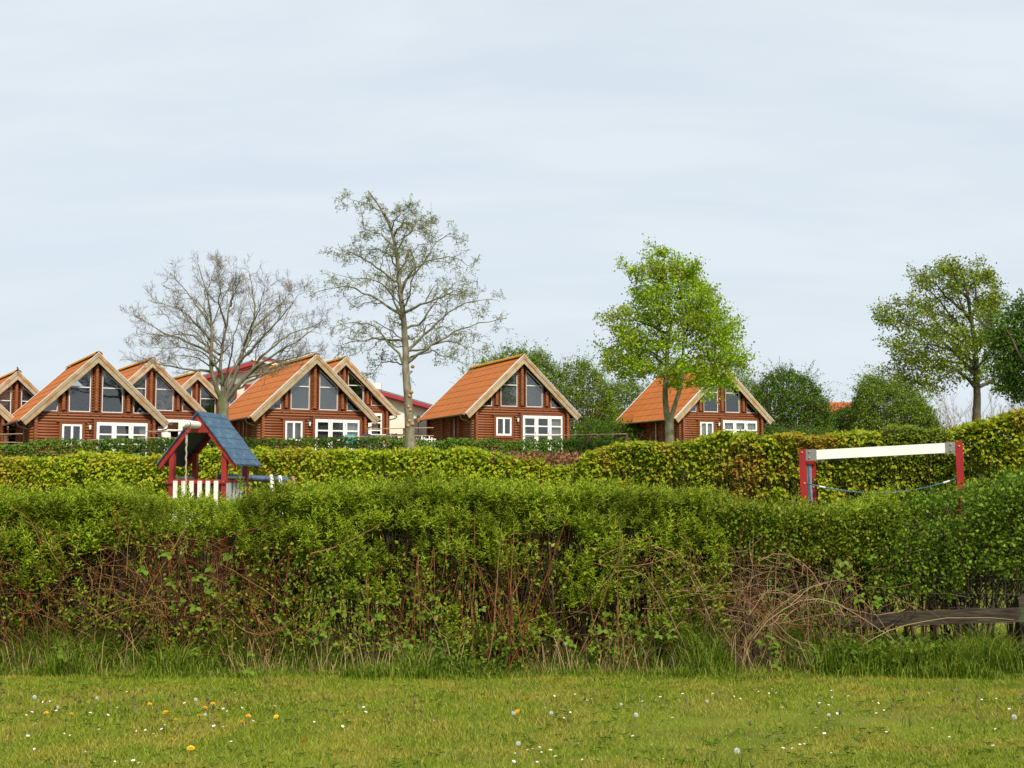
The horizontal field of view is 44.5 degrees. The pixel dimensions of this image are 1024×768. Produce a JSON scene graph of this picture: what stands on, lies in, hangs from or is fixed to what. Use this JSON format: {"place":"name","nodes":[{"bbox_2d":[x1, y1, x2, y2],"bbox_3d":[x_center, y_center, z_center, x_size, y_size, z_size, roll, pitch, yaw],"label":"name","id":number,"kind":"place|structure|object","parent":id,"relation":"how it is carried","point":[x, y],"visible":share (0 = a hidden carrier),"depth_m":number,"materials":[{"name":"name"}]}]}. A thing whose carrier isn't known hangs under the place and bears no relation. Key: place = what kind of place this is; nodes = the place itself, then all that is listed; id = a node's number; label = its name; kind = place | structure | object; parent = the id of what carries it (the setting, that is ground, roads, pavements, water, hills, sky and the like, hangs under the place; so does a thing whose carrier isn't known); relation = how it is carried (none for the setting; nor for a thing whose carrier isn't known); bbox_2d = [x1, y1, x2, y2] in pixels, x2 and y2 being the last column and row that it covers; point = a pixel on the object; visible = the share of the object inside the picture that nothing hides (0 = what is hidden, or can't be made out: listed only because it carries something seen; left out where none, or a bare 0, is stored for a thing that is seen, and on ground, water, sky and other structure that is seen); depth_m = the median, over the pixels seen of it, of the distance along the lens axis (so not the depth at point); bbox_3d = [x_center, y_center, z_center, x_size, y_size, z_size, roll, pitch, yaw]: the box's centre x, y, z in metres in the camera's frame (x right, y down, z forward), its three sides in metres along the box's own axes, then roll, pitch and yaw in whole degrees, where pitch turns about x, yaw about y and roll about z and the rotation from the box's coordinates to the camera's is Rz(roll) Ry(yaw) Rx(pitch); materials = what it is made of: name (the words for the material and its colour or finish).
{"place":"outdoors","nodes":[
{"label":"outdoors","id":0,"kind":"place"},
{"bbox_2d":[156,411,261,576],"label":"play tower","id":1,"kind":"structure","parent":0,"point":[200,430],"depth_m":22.07,"materials":[{"name":"red wood"}]},
{"bbox_2d":[217,473,294,571],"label":"log walk","id":2,"kind":"structure","parent":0,"point":[258,478],"depth_m":23.52,"materials":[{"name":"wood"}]},
{"bbox_2d":[0,601,1023,681],"bbox_3d":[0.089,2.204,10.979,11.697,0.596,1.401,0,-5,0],"label":"long grass","id":3,"kind":"structure","parent":0,"point":[159,666],"depth_m":10.75,"materials":[{"name":"green plant"}]},
{"bbox_2d":[0,475,166,658],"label":"willow shrub","id":4,"kind":"object","parent":3,"relation":"on","point":[68,506],"visible":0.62,"depth_m":11.16,"materials":[{"name":"green plant"}]},
{"bbox_2d":[48,552,232,663],"bbox_3d":[-3.343,1.993,11.098,1.690,1.021,0.475,-1,-5,14],"label":"bramble","id":5,"kind":"object","parent":3,"relation":"on","point":[143,571],"visible":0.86,"depth_m":11.06,"materials":[{"name":"plant"}]},
{"bbox_2d":[28,626,254,675],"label":"bramble","id":6,"kind":"object","parent":3,"relation":"on","point":[62,655],"visible":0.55,"depth_m":10.94,"materials":[{"name":"plant"}]},
{"bbox_2d":[0,483,364,668],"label":"bramble thicket","id":7,"kind":"object","parent":3,"relation":"on","point":[221,522],"visible":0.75,"depth_m":11.18,"materials":[{"name":"plant"}]},
{"bbox_2d":[207,567,468,670],"bbox_3d":[-1.494,2.067,11.038,2.270,0.882,0.688,0,-5,0],"label":"bramble","id":8,"kind":"object","parent":3,"relation":"on","point":[379,616],"visible":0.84,"depth_m":11.00,"materials":[{"name":"plant"}]},
{"bbox_2d":[344,606,544,663],"bbox_3d":[-0.575,2.218,10.983,1.778,0.565,0.576,0,-5,0],"label":"bramble","id":9,"kind":"object","parent":3,"relation":"on","point":[534,632],"visible":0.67,"depth_m":10.96,"materials":[{"name":"plant"}]},
{"bbox_2d":[124,465,789,671],"bbox_3d":[-0.489,1.655,11.472,5.986,1.820,1.933,0,-5,0],"label":"willow hedge","id":10,"kind":"object","parent":3,"relation":"on","point":[424,513],"visible":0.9,"depth_m":11.17,"materials":[{"name":"plant"}]},
{"bbox_2d":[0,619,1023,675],"bbox_3d":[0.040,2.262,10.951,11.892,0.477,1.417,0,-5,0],"label":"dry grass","id":11,"kind":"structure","parent":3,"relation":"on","point":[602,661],"depth_m":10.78,"materials":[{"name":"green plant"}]},
{"bbox_2d":[99,625,1023,676],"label":"ground weeds","id":12,"kind":"object","parent":3,"relation":"on","point":[500,664],"visible":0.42,"depth_m":10.77,"materials":[{"name":"green plant"}]},
{"bbox_2d":[555,611,721,669],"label":"bramble","id":13,"kind":"object","parent":3,"relation":"on","point":[599,631],"visible":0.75,"depth_m":10.90,"materials":[{"name":"plant"}]},
{"bbox_2d":[267,562,1023,657],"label":"wooden fence","id":14,"kind":"object","parent":3,"relation":"on","point":[965,616],"visible":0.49,"depth_m":11.07,"materials":[{"name":"brown wood"}]},
{"bbox_2d":[654,480,917,663],"bbox_3d":[2.516,1.741,11.694,2.468,1.685,1.467,0,-5,0],"label":"hawthorn hedge","id":15,"kind":"object","parent":3,"relation":"on","point":[827,523],"visible":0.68,"depth_m":11.21,"materials":[{"name":"green plant"}]},
{"bbox_2d":[571,492,1012,668],"bbox_3d":[2.404,1.776,11.370,3.831,1.591,1.660,0,-5,0],"label":"dead bramble","id":16,"kind":"object","parent":3,"relation":"on","point":[766,623],"visible":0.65,"depth_m":11.08,"materials":[{"name":"plant"}]},
{"bbox_2d":[744,627,896,670],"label":"bramble","id":17,"kind":"object","parent":3,"relation":"on","point":[775,644],"visible":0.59,"depth_m":10.88,"materials":[{"name":"plant"}]},
{"bbox_2d":[746,547,955,648],"bbox_3d":[3.055,1.972,11.038,2.008,1.052,0.468,0,-5,0],"label":"bramble","id":18,"kind":"object","parent":3,"relation":"on","point":[850,588],"visible":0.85,"depth_m":11.03,"materials":[{"name":"plant"}]},
{"bbox_2d":[786,623,1023,675],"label":"tall grass","id":19,"kind":"structure","parent":3,"relation":"on","point":[995,663],"depth_m":10.66,"materials":[{"name":"green plant"}]},
{"bbox_2d":[835,466,1023,648],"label":"hawthorn shrub","id":20,"kind":"object","parent":3,"relation":"on","point":[998,538],"visible":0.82,"depth_m":11.30,"materials":[{"name":"green plant"}]},
{"bbox_2d":[0,446,1023,767],"bbox_3d":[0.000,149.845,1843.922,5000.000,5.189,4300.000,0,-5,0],"label":"ground","id":21,"kind":"structure","parent":0,"point":[754,740],"depth_m":8.49,"materials":[{"name":"green plant"}]},
{"bbox_2d":[0,404,15,454],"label":"log cabin","id":22,"kind":"object","parent":21,"relation":"on","point":[6,416],"visible":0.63,"depth_m":67.79,"materials":[{"name":"wood"}]},
{"bbox_2d":[0,433,22,456],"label":"terrace fence","id":23,"kind":"object","parent":21,"relation":"on","point":[5,442],"visible":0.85,"depth_m":61.66,"materials":[{"name":"brown wood"}]},
{"bbox_2d":[0,370,64,436],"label":"log cabin","id":24,"kind":"object","parent":21,"relation":"on","point":[18,389],"visible":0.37,"depth_m":75.43,"materials":[{"name":"brown wood"}]},
{"bbox_2d":[0,385,11,413],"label":"gable window","id":25,"kind":"structure","parent":24,"relation":"in","point":[11,385],"depth_m":75.32,"materials":[{"name":"white wood"}]},
{"bbox_2d":[21,386,32,406],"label":"gable window","id":26,"kind":"structure","parent":24,"relation":"in","point":[22,386],"depth_m":75.72,"materials":[{"name":"white wood"}]},
{"bbox_2d":[2,351,171,467],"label":"log cabin","id":27,"kind":"object","parent":21,"relation":"on","point":[59,406],"visible":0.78,"depth_m":65.39,"materials":[{"name":"brown wood"}]},
{"bbox_2d":[62,424,81,444],"bbox_3d":[-22.635,2.607,64.263,0.980,1.085,0.145,3,-5,-29],"label":"casement window","id":28,"kind":"structure","parent":27,"relation":"in","point":[71,432],"depth_m":64.25,"materials":[{"name":"white paint"}]},
{"bbox_2d":[69,370,90,411],"bbox_3d":[-22.347,0.317,64.663,1.070,2.244,0.055,3,-5,-29],"label":"gable window","id":29,"kind":"structure","parent":27,"relation":"in","point":[89,370],"depth_m":64.74,"materials":[{"name":"white glass"}]},
{"bbox_2d":[96,422,113,449],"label":"french door","id":30,"kind":"structure","parent":27,"relation":"in","point":[98,423],"depth_m":65.10,"materials":[{"name":"white paint"}]},
{"bbox_2d":[102,370,122,412],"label":"gable window","id":31,"kind":"structure","parent":27,"relation":"in","point":[103,370],"depth_m":65.42,"materials":[{"name":"white metal"}]},
{"bbox_2d":[113,422,130,450],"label":"french door","id":32,"kind":"structure","parent":27,"relation":"in","point":[116,424],"depth_m":65.45,"materials":[{"name":"white paint"}]},
{"bbox_2d":[131,423,147,454],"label":"french door","id":33,"kind":"structure","parent":27,"relation":"in","point":[132,424],"depth_m":65.90,"materials":[{"name":"white paint"}]},
{"bbox_2d":[50,431,180,453],"bbox_3d":[-19.344,3.439,61.220,6.462,2.379,0.195,1,-5,-13],"label":"terrace fence","id":34,"kind":"object","parent":21,"relation":"on","point":[138,438],"visible":0.29,"depth_m":61.54,"materials":[{"name":"brown wood"}]},
{"bbox_2d":[99,357,205,453],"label":"log cabin","id":35,"kind":"object","parent":21,"relation":"on","point":[173,401],"visible":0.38,"depth_m":74.99,"materials":[{"name":"brown wood"}]},
{"bbox_2d":[136,374,145,397],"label":"gable window","id":36,"kind":"structure","parent":35,"relation":"in","point":[144,374],"depth_m":74.41,"materials":[{"name":"white wood"}]},
{"bbox_2d":[155,373,173,410],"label":"gable window","id":37,"kind":"structure","parent":35,"relation":"in","point":[156,373],"depth_m":74.97,"materials":[{"name":"white metal"}]},
{"bbox_2d":[166,419,179,449],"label":"french door","id":38,"kind":"structure","parent":35,"relation":"in","point":[170,420],"depth_m":75.05,"materials":[{"name":"white paint"}]},
{"bbox_2d":[161,432,170,448],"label":"garden chair","id":39,"kind":"object","parent":21,"relation":"on","point":[165,434],"visible":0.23,"depth_m":65.74,"materials":[{"name":"white plastic"}]},
{"bbox_2d":[173,371,229,448],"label":"log cabin","id":40,"kind":"object","parent":21,"relation":"on","point":[198,387],"visible":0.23,"depth_m":85.84,"materials":[{"name":"brown wood"}]},
{"bbox_2d":[200,385,215,412],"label":"gable window","id":41,"kind":"structure","parent":40,"relation":"in","point":[201,385],"depth_m":85.85,"materials":[{"name":"white wood"}]},
{"bbox_2d":[119,249,333,468],"bbox_3d":[-13.464,-1.084,58.650,10.785,11.039,8.548,0,-5,0],"label":"bare tree","id":42,"kind":"object","parent":21,"relation":"on","point":[224,397],"visible":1,"depth_m":57.95,"materials":[{"name":"grey plant"}]},
{"bbox_2d":[0,426,584,562],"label":"beech hedge","id":43,"kind":"object","parent":21,"relation":"on","point":[421,460],"visible":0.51,"depth_m":26.44,"materials":[{"name":"green plant"}]},
{"bbox_2d":[228,353,381,465],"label":"log cabin","id":44,"kind":"object","parent":21,"relation":"on","point":[315,398],"visible":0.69,"depth_m":69.68,"materials":[{"name":"brown wood"}]},
{"bbox_2d":[285,421,302,440],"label":"casement window","id":45,"kind":"structure","parent":44,"relation":"in","point":[293,422],"depth_m":68.80,"materials":[{"name":"white paint"}]},
{"bbox_2d":[291,370,309,409],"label":"gable window","id":46,"kind":"structure","parent":44,"relation":"in","point":[309,370],"depth_m":69.35,"materials":[{"name":"white wood"}]},
{"bbox_2d":[315,419,329,449],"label":"french door","id":47,"kind":"structure","parent":44,"relation":"in","point":[316,420],"depth_m":69.51,"materials":[{"name":"white paint"}]},
{"bbox_2d":[319,371,337,410],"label":"gable window","id":48,"kind":"structure","parent":44,"relation":"in","point":[320,371],"depth_m":70.03,"materials":[{"name":"white metal"}]},
{"bbox_2d":[330,419,344,447],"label":"french door","id":49,"kind":"structure","parent":44,"relation":"in","point":[332,421],"depth_m":69.95,"materials":[{"name":"white paint"}]},
{"bbox_2d":[345,420,358,448],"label":"french door","id":50,"kind":"structure","parent":44,"relation":"in","point":[346,421],"depth_m":70.35,"materials":[{"name":"white paint"}]},
{"bbox_2d":[203,356,432,437],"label":"holiday hall","id":51,"kind":"structure","parent":21,"relation":"on","point":[420,408],"depth_m":104.05,"materials":[{"name":"concrete"}]},
{"bbox_2d":[225,384,236,403],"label":"window","id":52,"kind":"structure","parent":51,"relation":"in","point":[234,397],"depth_m":104.21,"materials":[{"name":"white glass"}]},
{"bbox_2d":[0,435,676,474],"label":"privet hedge","id":53,"kind":"object","parent":21,"relation":"on","point":[520,444],"visible":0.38,"depth_m":62.72,"materials":[{"name":"green plant"}]},
{"bbox_2d":[325,356,400,449],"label":"log cabin","id":54,"kind":"object","parent":21,"relation":"on","point":[348,372],"visible":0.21,"depth_m":82.37,"materials":[{"name":"brown wood"}]},
{"bbox_2d":[348,371,363,400],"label":"gable window","id":55,"kind":"structure","parent":54,"relation":"in","point":[348,371],"depth_m":81.98,"materials":[{"name":"white wood"}]},
{"bbox_2d":[370,413,381,433],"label":"french door","id":56,"kind":"structure","parent":54,"relation":"in","point":[377,414],"depth_m":82.48,"materials":[{"name":"white paint"}]},
{"bbox_2d":[360,434,370,448],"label":"garden chair","id":57,"kind":"object","parent":21,"relation":"on","point":[366,437],"visible":0.23,"depth_m":65.87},
{"bbox_2d":[368,434,385,448],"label":"garden table","id":58,"kind":"object","parent":21,"relation":"on","point":[377,435],"visible":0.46,"depth_m":66.45,"materials":[{"name":"white plastic"}]},
{"bbox_2d":[346,427,433,446],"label":"terrace fence","id":59,"kind":"object","parent":21,"relation":"on","point":[403,435],"visible":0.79,"depth_m":65.33,"materials":[{"name":"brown wood"}]},
{"bbox_2d":[303,188,512,470],"bbox_3d":[-4.696,-2.226,55.303,9.556,13.010,6.017,0,-5,0],"label":"tall tree","id":60,"kind":"object","parent":21,"relation":"on","point":[405,358],"visible":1,"depth_m":55.30,"materials":[{"name":"grey plant"}]},
{"bbox_2d":[417,414,419,434],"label":"garden lamp","id":61,"kind":"object","parent":21,"relation":"on","point":[418,418],"visible":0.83,"depth_m":78.00,"materials":[{"name":"orange metal"}]},
{"bbox_2d":[414,418,426,444],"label":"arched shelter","id":62,"kind":"object","parent":21,"relation":"on","point":[423,424],"visible":0.07,"depth_m":102.85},
{"bbox_2d":[416,436,435,446],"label":"picket fence","id":63,"kind":"object","parent":21,"relation":"on","point":[431,439],"visible":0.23,"depth_m":69.99,"materials":[{"name":"white paint"}]},
{"bbox_2d":[451,333,542,383],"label":"hawthorn bush","id":64,"kind":"object","parent":21,"relation":"on","point":[519,352],"visible":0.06,"depth_m":92.11,"materials":[{"name":"green plant"}]},
{"bbox_2d":[415,353,582,456],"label":"log cabin","id":65,"kind":"object","parent":21,"relation":"on","point":[516,397],"visible":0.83,"depth_m":74.96,"materials":[{"name":"brown wood"}]},
{"bbox_2d":[451,418,453,447],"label":"side door","id":66,"kind":"structure","parent":65,"relation":"in","point":[452,419],"depth_m":76.62,"materials":[{"name":"brown wood"}]},
{"bbox_2d":[496,417,511,435],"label":"casement window","id":67,"kind":"structure","parent":65,"relation":"in","point":[503,418],"depth_m":73.92,"materials":[{"name":"white paint"}]},
{"bbox_2d":[503,371,516,406],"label":"gable window","id":68,"kind":"structure","parent":65,"relation":"in","point":[516,371],"depth_m":74.44,"materials":[{"name":"white wood"}]},
{"bbox_2d":[523,415,535,446],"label":"french door","id":69,"kind":"structure","parent":65,"relation":"in","point":[524,416],"depth_m":74.53,"materials":[{"name":"white paint"}]},
{"bbox_2d":[526,370,541,406],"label":"gable window","id":70,"kind":"structure","parent":65,"relation":"in","point":[526,370],"depth_m":74.82,"materials":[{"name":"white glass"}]},
{"bbox_2d":[536,416,548,449],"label":"french door","id":71,"kind":"structure","parent":65,"relation":"in","point":[537,417],"depth_m":74.88,"materials":[{"name":"white paint"}]},
{"bbox_2d":[549,416,561,449],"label":"french door","id":72,"kind":"structure","parent":65,"relation":"in","point":[550,417],"depth_m":75.17,"materials":[{"name":"white paint"}]},
{"bbox_2d":[3,601,1014,651],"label":"playground grass","id":73,"kind":"structure","parent":21,"relation":"on","point":[899,629],"depth_m":14.43,"materials":[{"name":"green plant"}]},
{"bbox_2d":[0,675,1023,767],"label":"lawn weeds","id":74,"kind":"object","parent":21,"relation":"on","point":[636,756],"visible":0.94,"depth_m":8.01,"materials":[{"name":"green plant"}]},
{"bbox_2d":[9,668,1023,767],"bbox_3d":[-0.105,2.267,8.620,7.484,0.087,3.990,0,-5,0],"label":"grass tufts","id":75,"kind":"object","parent":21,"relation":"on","point":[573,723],"visible":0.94,"depth_m":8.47,"materials":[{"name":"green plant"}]},
{"bbox_2d":[516,741,520,762],"bbox_3d":[0.036,2.119,7.196,0.028,0.124,0.028,0,-5,2],"label":"dandelion clock","id":76,"kind":"object","parent":21,"relation":"on","point":[517,744],"visible":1,"depth_m":7.19,"materials":[{"name":"white plant"}]},
{"bbox_2d":[516,338,627,439],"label":"hawthorn tree","id":77,"kind":"object","parent":21,"relation":"on","point":[602,405],"visible":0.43,"depth_m":89.43,"materials":[{"name":"green plant"}]},
{"bbox_2d":[522,433,627,442],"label":"terrace fence","id":78,"kind":"object","parent":21,"relation":"on","point":[589,437],"visible":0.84,"depth_m":69.44,"materials":[{"name":"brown wood"}]},
{"bbox_2d":[570,412,646,450],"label":"hawthorn bush","id":79,"kind":"object","parent":21,"relation":"on","point":[605,425],"visible":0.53,"depth_m":85.30,"materials":[{"name":"green plant"}]},
{"bbox_2d":[596,378,649,418],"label":"hawthorn bush","id":80,"kind":"object","parent":21,"relation":"on","point":[628,389],"visible":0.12,"depth_m":93.63,"materials":[{"name":"green plant"}]},
{"bbox_2d":[587,233,760,443],"bbox_3d":[8.128,-1.773,62.386,8.724,11.796,6.852,0,-5,0],"label":"green tree","id":81,"kind":"object","parent":21,"relation":"on","point":[696,318],"visible":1,"depth_m":61.69,"materials":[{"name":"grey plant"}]},
{"bbox_2d":[616,366,774,442],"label":"log cabin","id":82,"kind":"object","parent":21,"relation":"on","point":[738,409],"visible":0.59,"depth_m":82.20,"materials":[{"name":"brown wood"}]},
{"bbox_2d":[652,422,655,440],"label":"side door","id":83,"kind":"structure","parent":82,"relation":"in","point":[653,424],"depth_m":83.64,"materials":[{"name":"brown wood"}]},
{"bbox_2d":[700,422,712,434],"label":"casement window","id":84,"kind":"structure","parent":82,"relation":"in","point":[706,423],"depth_m":80.91,"materials":[{"name":"white paint"}]},
{"bbox_2d":[704,384,717,411],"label":"gable window","id":85,"kind":"structure","parent":82,"relation":"in","point":[717,384],"depth_m":81.40,"materials":[{"name":"white wood"}]},
{"bbox_2d":[723,420,734,432],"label":"french door","id":86,"kind":"structure","parent":82,"relation":"in","point":[724,421],"depth_m":81.55,"materials":[{"name":"white paint"}]},
{"bbox_2d":[725,381,738,412],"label":"gable window","id":87,"kind":"structure","parent":82,"relation":"in","point":[725,381],"depth_m":82.04,"materials":[{"name":"white wood"}]},
{"bbox_2d":[734,420,745,431],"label":"french door","id":88,"kind":"structure","parent":82,"relation":"in","point":[735,421],"depth_m":81.84,"materials":[{"name":"white paint"}]},
{"bbox_2d":[746,421,756,430],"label":"french door","id":89,"kind":"structure","parent":82,"relation":"in","point":[747,422],"depth_m":82.22,"materials":[{"name":"white paint"}]},
{"bbox_2d":[733,370,774,405],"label":"hawthorn bush","id":90,"kind":"object","parent":21,"relation":"on","point":[748,383],"visible":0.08,"depth_m":98.13,"materials":[{"name":"green plant"}]},
{"bbox_2d":[555,397,1023,576],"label":"beech hedge","id":91,"kind":"object","parent":21,"relation":"on","point":[749,448],"visible":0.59,"depth_m":23.37,"materials":[{"name":"green plant"}]},
{"bbox_2d":[742,421,842,435],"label":"hawthorn bush","id":92,"kind":"object","parent":21,"relation":"on","point":[769,431],"visible":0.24,"depth_m":83.53,"materials":[{"name":"green plant"}]},
{"bbox_2d":[746,356,841,434],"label":"bush","id":93,"kind":"object","parent":21,"relation":"on","point":[811,401],"visible":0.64,"depth_m":87.32,"materials":[{"name":"green plant"}]},
{"bbox_2d":[802,402,850,424],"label":"bungalow","id":94,"kind":"object","parent":21,"relation":"on","point":[840,404],"visible":0.1,"depth_m":110.97,"materials":[{"name":"orange tile"}]},
{"bbox_2d":[814,401,872,431],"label":"hawthorn bush","id":95,"kind":"object","parent":21,"relation":"on","point":[845,412],"visible":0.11,"depth_m":89.51,"materials":[{"name":"green plant"}]},
{"bbox_2d":[799,441,966,575],"bbox_3d":[6.545,2.223,21.950,2.742,2.348,1.312,-2,-5,22],"label":"climbing frame","id":96,"kind":"object","parent":21,"relation":"on","point":[808,458],"visible":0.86,"depth_m":21.57,"materials":[{"name":"red metal"}]},
{"bbox_2d":[832,364,959,432],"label":"bush","id":97,"kind":"object","parent":21,"relation":"on","point":[878,393],"visible":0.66,"depth_m":85.05,"materials":[{"name":"green plant"}]},
{"bbox_2d":[839,413,974,576],"bbox_3d":[7.035,2.023,22.407,1.553,3.051,2.799,4,-6,-39],"label":"laurel bush","id":98,"kind":"object","parent":21,"relation":"on","point":[894,430],"visible":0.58,"depth_m":22.02,"materials":[{"name":"green plant"}]},
{"bbox_2d":[866,250,1023,478],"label":"sycamore","id":99,"kind":"object","parent":21,"relation":"on","point":[982,305],"visible":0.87,"depth_m":49.86,"materials":[{"name":"green plant"}]},
{"bbox_2d":[933,385,1023,429],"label":"bare shrub","id":100,"kind":"object","parent":21,"relation":"on","point":[951,417],"visible":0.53,"depth_m":69.79,"materials":[{"name":"plant"}]},
{"bbox_2d":[969,288,1023,406],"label":"dense tree","id":101,"kind":"object","parent":21,"relation":"on","point":[1008,343],"visible":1,"depth_m":42.07,"materials":[{"name":"green plant"}]},
{"bbox_2d":[0,0,1023,443],"label":"sky","id":102,"kind":"structure","parent":0,"point":[811,151],"materials":[{"name":"white"}]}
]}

